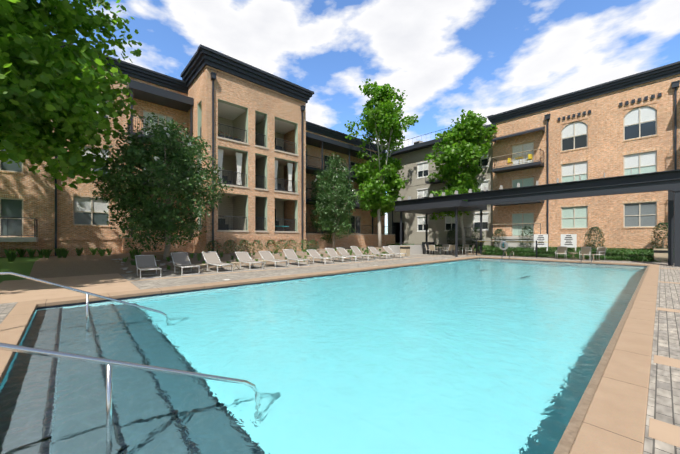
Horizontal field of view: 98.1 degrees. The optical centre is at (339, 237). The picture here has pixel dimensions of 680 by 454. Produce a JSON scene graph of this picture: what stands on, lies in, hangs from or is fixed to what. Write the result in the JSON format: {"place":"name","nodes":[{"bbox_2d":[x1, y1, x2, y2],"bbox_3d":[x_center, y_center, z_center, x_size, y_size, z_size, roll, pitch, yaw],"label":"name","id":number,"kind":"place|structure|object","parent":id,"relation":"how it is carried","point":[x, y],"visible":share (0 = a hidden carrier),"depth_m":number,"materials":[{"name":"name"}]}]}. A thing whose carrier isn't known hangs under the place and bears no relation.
{"place":"outdoors","nodes":[
{"label":"outdoors","id":0,"kind":"place"},
{"bbox_2d":[0,247,652,453],"bbox_3d":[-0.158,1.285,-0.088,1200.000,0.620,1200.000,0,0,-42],"label":"terrain ground","id":1,"kind":"structure","parent":0,"point":[37,267],"depth_m":13.20,"materials":[{"name":"concrete"},{"name":"stone paving"},{"name":"grass"}]},
{"bbox_2d":[0,0,141,190],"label":"sycamore tree","id":2,"kind":"object","parent":1,"relation":"on","point":[45,79],"visible":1,"depth_m":10.41,"materials":[{"name":"green plant"}]},
{"bbox_2d":[4,247,141,261],"bbox_3d":[-16.124,0.778,15.172,9.220,0.661,5.494,0,0,-42],"label":"liriope","id":3,"kind":"object","parent":1,"relation":"on","point":[11,256],"visible":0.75,"depth_m":16.18,"materials":[{"name":"green plant"}]},
{"bbox_2d":[91,112,233,259],"bbox_3d":[-9.497,-2.658,15.896,6.425,7.738,6.476,0,0,-42],"label":"magnolia tree","id":4,"kind":"object","parent":1,"relation":"on","point":[175,158],"visible":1,"depth_m":14.77,"materials":[{"name":"green plant"}]},
{"bbox_2d":[0,35,385,255],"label":"building walls","id":5,"kind":"structure","parent":1,"relation":"on","point":[70,220],"depth_m":19.04,"materials":[{"name":"brown brick"}]},
{"bbox_2d":[0,217,37,256],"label":"balcony","id":6,"kind":"structure","parent":5,"relation":"attached to","point":[12,243],"depth_m":16.29,"materials":[{"name":"grey metal"}]},
{"bbox_2d":[122,79,193,253],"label":"steel balconies","id":7,"kind":"structure","parent":5,"relation":"attached to","point":[153,94],"depth_m":20.31,"materials":[{"name":"grey metal"}]},
{"bbox_2d":[306,132,394,248],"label":"building wing","id":8,"kind":"structure","parent":5,"relation":"attached to","point":[354,239],"depth_m":31.66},
{"bbox_2d":[205,240,221,252],"bbox_3d":[-8.222,0.607,19.228,1.004,0.908,1.027,0,0,14],"label":"rose shrub","id":9,"kind":"object","parent":1,"relation":"on","point":[210,242],"visible":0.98,"depth_m":19.12,"materials":[{"name":"green plant"}]},
{"bbox_2d":[223,240,238,252],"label":"rose shrub","id":10,"kind":"object","parent":1,"relation":"on","point":[227,244],"visible":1,"depth_m":19.59,"materials":[{"name":"green plant"}]},
{"bbox_2d":[237,240,250,251],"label":"rose shrub","id":11,"kind":"object","parent":1,"relation":"on","point":[247,244],"visible":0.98,"depth_m":20.39,"materials":[{"name":"green plant"}]},
{"bbox_2d":[180,44,313,253],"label":"apartment building","id":12,"kind":"structure","parent":1,"relation":"on","point":[224,89],"depth_m":22.57,"materials":[{"name":"brick"}]},
{"bbox_2d":[200,123,295,230],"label":"building bay railings","id":13,"kind":"object","parent":12,"relation":"attached to","point":[261,229],"visible":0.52,"depth_m":21.79,"materials":[{"name":"black metal"}]},
{"bbox_2d":[218,130,288,230],"bbox_3d":[-6.705,-4.175,22.915,6.178,7.300,1.633,0,0,-42],"label":"furniture","id":14,"kind":"object","parent":12,"relation":"on","point":[277,226],"visible":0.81,"depth_m":21.95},
{"bbox_2d":[218,149,292,190],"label":"curtains","id":15,"kind":"object","parent":12,"relation":"attached to","point":[238,161],"visible":0.65,"depth_m":21.66,"materials":[{"name":"white fabric"}]},
{"bbox_2d":[111,249,387,272],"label":"slope rocks","id":16,"kind":"object","parent":1,"relation":"on","point":[161,264],"visible":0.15,"depth_m":16.77,"materials":[{"name":"grey stone"}]},
{"bbox_2d":[123,247,387,270],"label":"slope plants","id":17,"kind":"object","parent":1,"relation":"on","point":[199,258],"visible":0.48,"depth_m":18.66,"materials":[{"name":"green plant"}]},
{"bbox_2d":[250,240,263,251],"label":"rose shrub","id":18,"kind":"object","parent":1,"relation":"on","point":[258,241],"visible":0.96,"depth_m":21.21,"materials":[{"name":"green plant"}]},
{"bbox_2d":[264,240,277,250],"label":"rose shrub","id":19,"kind":"object","parent":1,"relation":"on","point":[267,243],"visible":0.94,"depth_m":21.69,"materials":[{"name":"green plant"}]},
{"bbox_2d":[275,240,288,250],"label":"rose shrub","id":20,"kind":"object","parent":1,"relation":"on","point":[280,247],"visible":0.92,"depth_m":22.49,"materials":[{"name":"green plant"}]},
{"bbox_2d":[285,240,297,249],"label":"rose shrub","id":21,"kind":"object","parent":1,"relation":"on","point":[293,247],"visible":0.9,"depth_m":23.15,"materials":[{"name":"green plant"}]},
{"bbox_2d":[299,240,309,250],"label":"rose shrub","id":22,"kind":"object","parent":1,"relation":"on","point":[303,241],"visible":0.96,"depth_m":23.61,"materials":[{"name":"green plant"}]},
{"bbox_2d":[307,240,319,249],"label":"rose shrub","id":23,"kind":"object","parent":1,"relation":"on","point":[312,241],"visible":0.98,"depth_m":24.42,"materials":[{"name":"green plant"}]},
{"bbox_2d":[1,258,646,382],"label":"tile","id":24,"kind":"object","parent":1,"relation":"in","point":[278,281],"depth_m":10.56,"materials":[{"name":"tile"}]},
{"bbox_2d":[0,272,166,327],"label":"handrail","id":25,"kind":"object","parent":24,"relation":"on","point":[76,290],"visible":0.81,"depth_m":5.56,"materials":[{"name":"silver metal"}]},
{"bbox_2d":[0,343,255,441],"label":"handrail","id":26,"kind":"object","parent":24,"relation":"on","point":[109,363],"visible":0.83,"depth_m":2.47,"materials":[{"name":"silver metal"}]},
{"bbox_2d":[0,258,646,453],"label":"pool water","id":27,"kind":"structure","parent":24,"relation":"in","point":[485,356],"depth_m":3.96,"materials":[{"name":"blue liquid"}]},
{"bbox_2d":[0,256,658,453],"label":"pool coping","id":28,"kind":"object","parent":24,"relation":"on","point":[614,421],"visible":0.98,"depth_m":3.90,"materials":[{"name":"beige stone"}]},
{"bbox_2d":[580,253,593,264],"bbox_3d":[15.792,1.507,18.864,1.559,0.969,0.546,0,0,-42],"label":"handrail","id":29,"kind":"object","parent":24,"relation":"on","point":[583,258],"visible":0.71,"depth_m":19.08,"materials":[{"name":"silver metal"}]},
{"bbox_2d":[309,152,359,248],"bbox_3d":[-0.665,-3.609,28.561,5.336,9.477,5.322,0,0,-42],"label":"magnolia tree","id":30,"kind":"object","parent":1,"relation":"on","point":[336,181],"visible":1,"depth_m":27.81,"materials":[{"name":"green plant"}]},
{"bbox_2d":[344,79,418,247],"bbox_3d":[4.797,-7.932,32.086,7.237,18.141,7.802,0,0,-42],"label":"sycamore tree","id":31,"kind":"object","parent":1,"relation":"on","point":[381,122],"visible":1,"depth_m":31.21,"materials":[{"name":"green plant"}]},
{"bbox_2d":[384,115,495,245],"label":"building wing","id":32,"kind":"structure","parent":1,"relation":"on","point":[417,170],"depth_m":34.84,"materials":[{"name":"beige paint"}]},
{"bbox_2d":[390,243,493,251],"bbox_3d":[8.225,1.033,35.387,2.580,0.607,19.083,0,0,-42],"label":"groundcover","id":33,"kind":"object","parent":1,"relation":"on","point":[485,247],"visible":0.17,"depth_m":29.91,"materials":[{"name":"green plant"}]},
{"bbox_2d":[446,230,454,244],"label":"holly shrub","id":34,"kind":"object","parent":1,"relation":"on","point":[450,243],"visible":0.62,"depth_m":31.07,"materials":[{"name":"green plant"}]},
{"bbox_2d":[424,109,497,246],"bbox_3d":[11.645,-5.627,30.120,5.872,13.630,7.368,0,0,-42],"label":"sycamore tree","id":35,"kind":"object","parent":1,"relation":"on","point":[455,158],"visible":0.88,"depth_m":28.62,"materials":[{"name":"green plant"}]},
{"bbox_2d":[471,227,484,248],"bbox_3d":[13.649,0.087,29.246,1.332,2.290,1.347,0,0,-42],"label":"holly shrub","id":36,"kind":"object","parent":1,"relation":"on","point":[475,233],"visible":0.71,"depth_m":29.17,"materials":[{"name":"green plant"}]},
{"bbox_2d":[492,229,505,248],"bbox_3d":[14.998,0.188,27.781,1.318,2.088,1.326,0,0,-42],"label":"holly shrub","id":37,"kind":"object","parent":1,"relation":"on","point":[501,233],"visible":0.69,"depth_m":27.61,"materials":[{"name":"green plant"}]},
{"bbox_2d":[519,226,534,249],"bbox_3d":[16.582,0.096,26.084,1.335,2.274,1.344,0,0,-42],"label":"holly shrub","id":38,"kind":"object","parent":1,"relation":"on","point":[528,231],"visible":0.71,"depth_m":25.90,"materials":[{"name":"green plant"}]},
{"bbox_2d":[534,234,547,250],"bbox_3d":[16.686,0.550,24.497,0.086,1.650,1.000,0,0,-42],"label":"rules sign","id":39,"kind":"object","parent":1,"relation":"on","point":[541,240],"visible":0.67,"depth_m":24.43,"materials":[{"name":"white paint"}]},
{"bbox_2d":[561,234,576,250],"bbox_3d":[18.123,0.550,23.373,0.086,1.650,1.000,0,0,-42],"label":"warning sign","id":40,"kind":"object","parent":1,"relation":"on","point":[568,240],"visible":0.88,"depth_m":23.30,"materials":[{"name":"white paint"}]},
{"bbox_2d":[481,246,666,261],"bbox_3d":[21.651,1.167,19.225,3.645,0.876,23.046,0,0,-42],"label":"hedge","id":41,"kind":"object","parent":1,"relation":"on","point":[637,254],"visible":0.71,"depth_m":22.18,"materials":[{"name":"green plant"}]},
{"bbox_2d":[487,61,679,250],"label":"building walls","id":42,"kind":"structure","parent":1,"relation":"on","point":[626,125],"depth_m":23.32,"materials":[{"name":"brown brick"}]},
{"bbox_2d":[492,126,544,249],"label":"building balconies","id":43,"kind":"structure","parent":42,"relation":"attached to","point":[513,241],"depth_m":26.71,"materials":[{"name":"grey metal"}]},
{"bbox_2d":[584,227,605,250],"bbox_3d":[19.637,0.186,22.717,1.334,2.093,1.316,0,0,-42],"label":"holly shrub","id":44,"kind":"object","parent":1,"relation":"on","point":[591,235],"visible":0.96,"depth_m":22.63,"materials":[{"name":"green plant"}]},
{"bbox_2d":[649,222,667,248],"bbox_3d":[22.022,0.087,20.105,1.321,2.290,1.306,0,0,-42],"label":"holly shrub","id":45,"kind":"object","parent":1,"relation":"on","point":[657,229],"visible":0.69,"depth_m":20.18,"materials":[{"name":"green plant"}]},
{"bbox_2d":[653,248,667,262],"bbox_3d":[20.267,1.133,18.624,0.640,0.885,0.640,0,0,-42],"label":"trash can","id":46,"kind":"object","parent":1,"relation":"on","point":[661,254],"visible":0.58,"depth_m":18.42,"materials":[{"name":"beige plastic"}]},
{"bbox_2d":[0,253,679,453],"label":"deck paving","id":47,"kind":"structure","parent":0,"point":[662,432],"depth_m":8.78,"materials":[{"name":"concrete"}]},
{"bbox_2d":[135,255,160,277],"bbox_3d":[-8.013,1.171,12.290,0.720,0.808,1.980,0,0,-40],"label":"lounger","id":48,"kind":"object","parent":47,"relation":"on","point":[145,262],"visible":1,"depth_m":12.63,"materials":[{"name":"white"}]},
{"bbox_2d":[171,252,199,274],"bbox_3d":[-6.984,1.137,13.278,0.729,0.877,1.932,0,0,-42],"label":"lounger","id":49,"kind":"object","parent":47,"relation":"on","point":[181,260],"visible":1,"depth_m":13.59,"materials":[{"name":"white"}]},
{"bbox_2d":[202,251,232,272],"bbox_3d":[-5.889,1.137,14.118,1.928,0.877,0.720,0,0,44],"label":"lounger","id":50,"kind":"object","parent":47,"relation":"on","point":[211,258],"visible":1,"depth_m":14.41,"materials":[{"name":"white"}]},
{"bbox_2d":[235,252,263,269],"bbox_3d":[-4.755,1.171,15.367,0.738,0.808,1.986,0,0,-42],"label":"lounger","id":51,"kind":"object","parent":47,"relation":"on","point":[244,257],"visible":1,"depth_m":15.66,"materials":[{"name":"white"}]},
{"bbox_2d":[258,251,286,267],"bbox_3d":[-3.714,1.171,16.254,0.734,0.808,1.985,0,0,-42],"label":"lounger","id":52,"kind":"object","parent":47,"relation":"on","point":[267,255],"visible":0.85,"depth_m":16.57,"materials":[{"name":"white"}]},
{"bbox_2d":[283,249,309,265],"bbox_3d":[-2.557,1.137,17.090,0.720,0.877,1.928,0,0,-39],"label":"lounger","id":53,"kind":"object","parent":47,"relation":"on","point":[290,254],"visible":1,"depth_m":17.43,"materials":[{"name":"white"}]},
{"bbox_2d":[307,249,333,263],"bbox_3d":[-1.236,1.171,18.397,0.742,0.808,1.988,0,0,-42],"label":"lounger","id":54,"kind":"object","parent":47,"relation":"on","point":[313,253],"visible":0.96,"depth_m":18.63,"materials":[{"name":"white"}]},
{"bbox_2d":[325,248,350,262],"bbox_3d":[-0.134,1.137,19.389,0.747,0.877,1.938,0,0,-42],"label":"lounger","id":55,"kind":"object","parent":47,"relation":"on","point":[331,252],"visible":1,"depth_m":19.67,"materials":[{"name":"white"}]},
{"bbox_2d":[337,247,362,261],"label":"lounger","id":56,"kind":"object","parent":47,"relation":"on","point":[342,251],"visible":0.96,"depth_m":20.53,"materials":[{"name":"white"}]},
{"bbox_2d":[350,246,375,260],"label":"lounger","id":57,"kind":"object","parent":47,"relation":"on","point":[356,251],"visible":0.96,"depth_m":21.31,"materials":[{"name":"white"}]},
{"bbox_2d":[368,247,392,258],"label":"lounger","id":58,"kind":"object","parent":47,"relation":"on","point":[373,250],"visible":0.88,"depth_m":22.69,"materials":[{"name":"white"}]},
{"bbox_2d":[382,246,406,257],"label":"lounger","id":59,"kind":"object","parent":47,"relation":"on","point":[387,249],"visible":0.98,"depth_m":23.99,"materials":[{"name":"white"}]},
{"bbox_2d":[400,246,409,255],"bbox_3d":[5.636,1.133,25.563,0.640,0.885,0.640,0,0,-42],"label":"trash can","id":60,"kind":"object","parent":47,"relation":"on","point":[404,249],"visible":1,"depth_m":25.36,"materials":[{"name":"beige plastic"}]},
{"bbox_2d":[388,242,434,255],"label":"low wall","id":61,"kind":"structure","parent":47,"relation":"on","point":[418,249],"depth_m":27.92,"materials":[{"name":"stone"}]},
{"bbox_2d":[429,245,437,254],"bbox_3d":[8.425,1.109,26.636,0.685,0.934,0.587,0,0,-42],"label":"dining chair","id":62,"kind":"object","parent":47,"relation":"on","point":[432,247],"visible":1,"depth_m":26.48,"materials":[{"name":"white"}]},
{"bbox_2d":[440,244,447,254],"bbox_3d":[9.783,1.109,27.875,0.677,0.934,0.580,0,0,-42],"label":"dining chair","id":63,"kind":"object","parent":47,"relation":"on","point":[445,246],"visible":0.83,"depth_m":28.04,"materials":[{"name":"white"}]},
{"bbox_2d":[443,245,452,254],"bbox_3d":[9.739,1.109,26.582,0.568,0.934,0.667,0,0,-38],"label":"dining chair","id":64,"kind":"object","parent":47,"relation":"on","point":[450,247],"visible":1,"depth_m":26.46,"materials":[{"name":"white"}]},
{"bbox_2d":[460,244,468,253],"bbox_3d":[11.832,1.109,28.009,0.667,0.934,0.568,0,0,-37],"label":"dining chair","id":65,"kind":"object","parent":47,"relation":"on","point":[465,246],"visible":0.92,"depth_m":28.16,"materials":[{"name":"white"}]},
{"bbox_2d":[465,245,474,254],"bbox_3d":[11.772,1.109,26.681,0.667,0.934,0.568,0,0,41],"label":"dining chair","id":66,"kind":"object","parent":47,"relation":"on","point":[467,250],"visible":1,"depth_m":26.61,"materials":[{"name":"white"}]},
{"bbox_2d":[393,169,679,266],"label":"pergola","id":67,"kind":"object","parent":47,"relation":"on","point":[669,181],"visible":0.92,"depth_m":20.14,"materials":[{"name":"grey metal"}]},
{"bbox_2d":[556,246,566,258],"bbox_3d":[16.123,1.109,21.473,0.667,0.934,0.568,0,0,-42],"label":"chair","id":68,"kind":"object","parent":47,"relation":"on","point":[562,250],"visible":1,"depth_m":21.60,"materials":[{"name":"white"}]},
{"bbox_2d":[481,255,667,263],"bbox_3d":[20.300,1.580,17.773,0.500,0.070,22.700,0,0,-42],"label":"strip rock","id":69,"kind":"object","parent":47,"relation":"on","point":[580,259],"visible":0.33,"depth_m":20.86,"materials":[{"name":"brown stone"}]},
{"bbox_2d":[476,240,536,257],"bbox_3d":[13.928,0.900,24.412,0.283,1.350,5.900,0,0,-42],"label":"life ring station","id":70,"kind":"object","parent":69,"relation":"on","point":[504,248],"visible":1,"depth_m":24.69,"materials":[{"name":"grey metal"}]},
{"bbox_2d":[579,247,590,260],"bbox_3d":[17.035,1.109,20.477,0.667,0.934,0.568,0,0,-42],"label":"chair","id":71,"kind":"object","parent":47,"relation":"on","point":[585,250],"visible":0.94,"depth_m":20.57,"materials":[{"name":"white"}]},
{"bbox_2d":[590,247,606,260],"bbox_3d":[17.647,1.109,20.138,0.667,0.934,0.568,0,0,-14],"label":"chair","id":72,"kind":"object","parent":47,"relation":"on","point":[600,251],"visible":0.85,"depth_m":20.17,"materials":[{"name":"white"}]},
{"bbox_2d":[37,0,679,232],"label":"sky","id":73,"kind":"structure","parent":0,"point":[485,58],"materials":[{"name":"blue"}]}
]}

